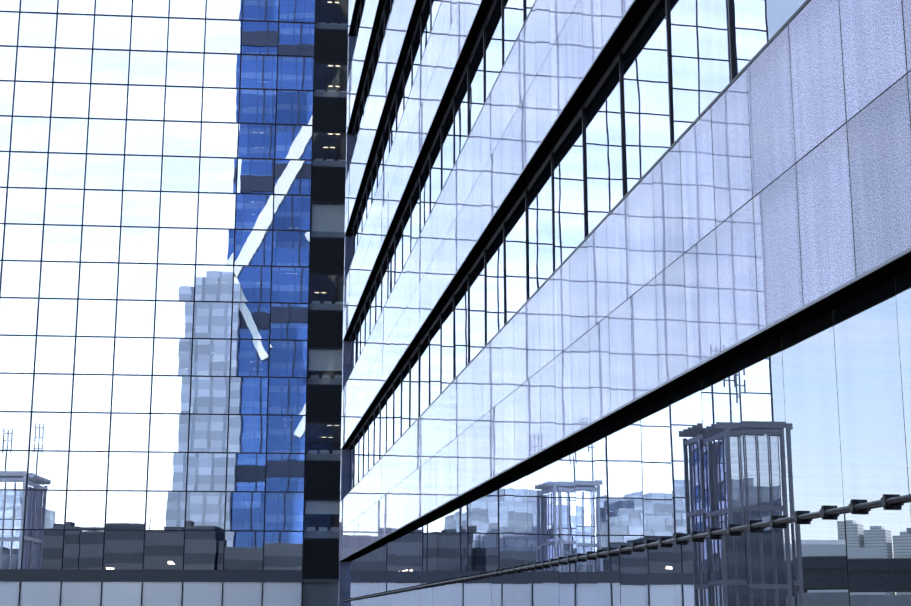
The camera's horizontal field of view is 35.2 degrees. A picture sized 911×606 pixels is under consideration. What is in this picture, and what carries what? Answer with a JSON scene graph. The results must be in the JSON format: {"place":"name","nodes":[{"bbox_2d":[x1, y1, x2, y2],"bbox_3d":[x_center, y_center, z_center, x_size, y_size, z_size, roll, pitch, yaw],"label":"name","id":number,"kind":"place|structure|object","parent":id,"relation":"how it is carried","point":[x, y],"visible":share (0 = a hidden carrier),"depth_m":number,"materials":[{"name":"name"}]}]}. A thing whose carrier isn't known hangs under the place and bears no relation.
{"place":"outdoors","nodes":[
{"label":"outdoors","id":0,"kind":"place"},
{"bbox_2d":[338,36,910,605],"bbox_3d":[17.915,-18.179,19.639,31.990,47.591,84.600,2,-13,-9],"label":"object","id":1,"kind":"object","parent":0,"point":[346,358],"visible":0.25,"depth_m":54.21,"materials":[{"name":"grey metal"}]},
{"bbox_2d":[339,0,910,561],"bbox_3d":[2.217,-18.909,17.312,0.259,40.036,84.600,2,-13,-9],"label":"band backing","id":2,"kind":"object","parent":1,"relation":"attached to","point":[873,278],"visible":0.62,"depth_m":20.07,"materials":[{"name":"black metal"}]},
{"bbox_2d":[346,0,733,490],"bbox_3d":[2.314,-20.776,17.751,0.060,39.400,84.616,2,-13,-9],"label":"window frames","id":3,"kind":"structure","parent":2,"relation":"attached to","point":[618,54],"depth_m":26.80,"materials":[{"name":"grey metal"}]},
{"bbox_2d":[346,0,805,494],"bbox_3d":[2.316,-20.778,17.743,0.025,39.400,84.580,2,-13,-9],"label":"window glass","id":4,"kind":"object","parent":2,"relation":"attached to","point":[699,56],"visible":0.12,"depth_m":20.73,"materials":[{"name":"glass"}]},
{"bbox_2d":[339,0,910,560],"bbox_3d":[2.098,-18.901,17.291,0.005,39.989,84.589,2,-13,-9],"label":"facade panels","id":5,"kind":"object","parent":2,"relation":"attached to","point":[519,424],"visible":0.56,"depth_m":15.54,"materials":[{"name":"glass"}]},
{"bbox_3d":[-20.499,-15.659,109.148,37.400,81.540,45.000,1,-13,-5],"label":"building body","id":6,"kind":"object","parent":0,"visible":0},
{"bbox_2d":[0,0,314,569],"bbox_3d":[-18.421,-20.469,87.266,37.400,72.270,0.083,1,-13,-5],"label":"glass panels","id":7,"kind":"object","parent":6,"relation":"attached to","point":[42,549],"visible":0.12,"depth_m":82.95,"materials":[{"name":"glass"}]},
{"bbox_2d":[0,0,315,605],"bbox_3d":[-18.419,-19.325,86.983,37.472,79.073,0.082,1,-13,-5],"label":"mullions","id":8,"kind":"object","parent":6,"relation":"attached to","point":[157,263],"visible":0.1,"depth_m":83.11,"materials":[{"name":"grey metal"}]},
{"bbox_2d":[0,569,338,605],"bbox_3d":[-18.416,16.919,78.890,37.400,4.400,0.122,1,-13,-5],"label":"wall","id":9,"kind":"structure","parent":6,"relation":"attached to","point":[161,587],"depth_m":79.32,"materials":[{"name":"white"}]},
{"bbox_2d":[301,0,347,605],"bbox_3d":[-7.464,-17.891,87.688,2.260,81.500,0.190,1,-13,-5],"label":"wall panels","id":10,"kind":"object","parent":6,"relation":"attached to","point":[322,482],"visible":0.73,"depth_m":83.38,"materials":[{"name":"black metal"}]},
{"bbox_2d":[303,0,347,605],"bbox_3d":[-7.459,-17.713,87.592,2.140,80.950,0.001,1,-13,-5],"label":"ceiling lights","id":11,"kind":"object","parent":10,"relation":"on","point":[326,303],"visible":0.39,"depth_m":83.72},
{"bbox_2d":[302,0,348,605],"bbox_3d":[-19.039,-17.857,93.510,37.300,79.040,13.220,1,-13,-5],"label":"windows","id":12,"kind":"structure","parent":6,"relation":"in","point":[338,78],"depth_m":89.26,"materials":[{"name":"white"}]},
{"bbox_2d":[305,23,346,530],"bbox_3d":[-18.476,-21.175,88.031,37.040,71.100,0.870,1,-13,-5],"label":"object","id":13,"kind":"object","parent":12,"relation":"on","point":[333,218],"depth_m":83.26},
{"bbox_2d":[322,2,339,437],"bbox_3d":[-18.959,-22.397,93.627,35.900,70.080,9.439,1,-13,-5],"label":"ceiling lights","id":14,"kind":"object","parent":12,"relation":"on","point":[332,147],"depth_m":89.66,"materials":[{"name":"white"}]},
{"label":"plaza pavement","id":15,"kind":"structure","parent":0,"visible":0},
{"bbox_2d":[344,270,910,605],"bbox_3d":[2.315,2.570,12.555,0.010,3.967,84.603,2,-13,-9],"label":"window glass","id":16,"kind":"object","parent":15,"relation":"on","point":[804,564],"visible":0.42,"depth_m":12.51,"materials":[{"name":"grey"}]},
{"bbox_2d":[343,494,910,601],"bbox_3d":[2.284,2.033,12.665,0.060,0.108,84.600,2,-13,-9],"label":"glass rod fittings","id":17,"kind":"object","parent":16,"relation":"attached to","point":[886,502],"visible":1,"depth_m":13.44,"materials":[{"name":"grey metal"}]}
]}

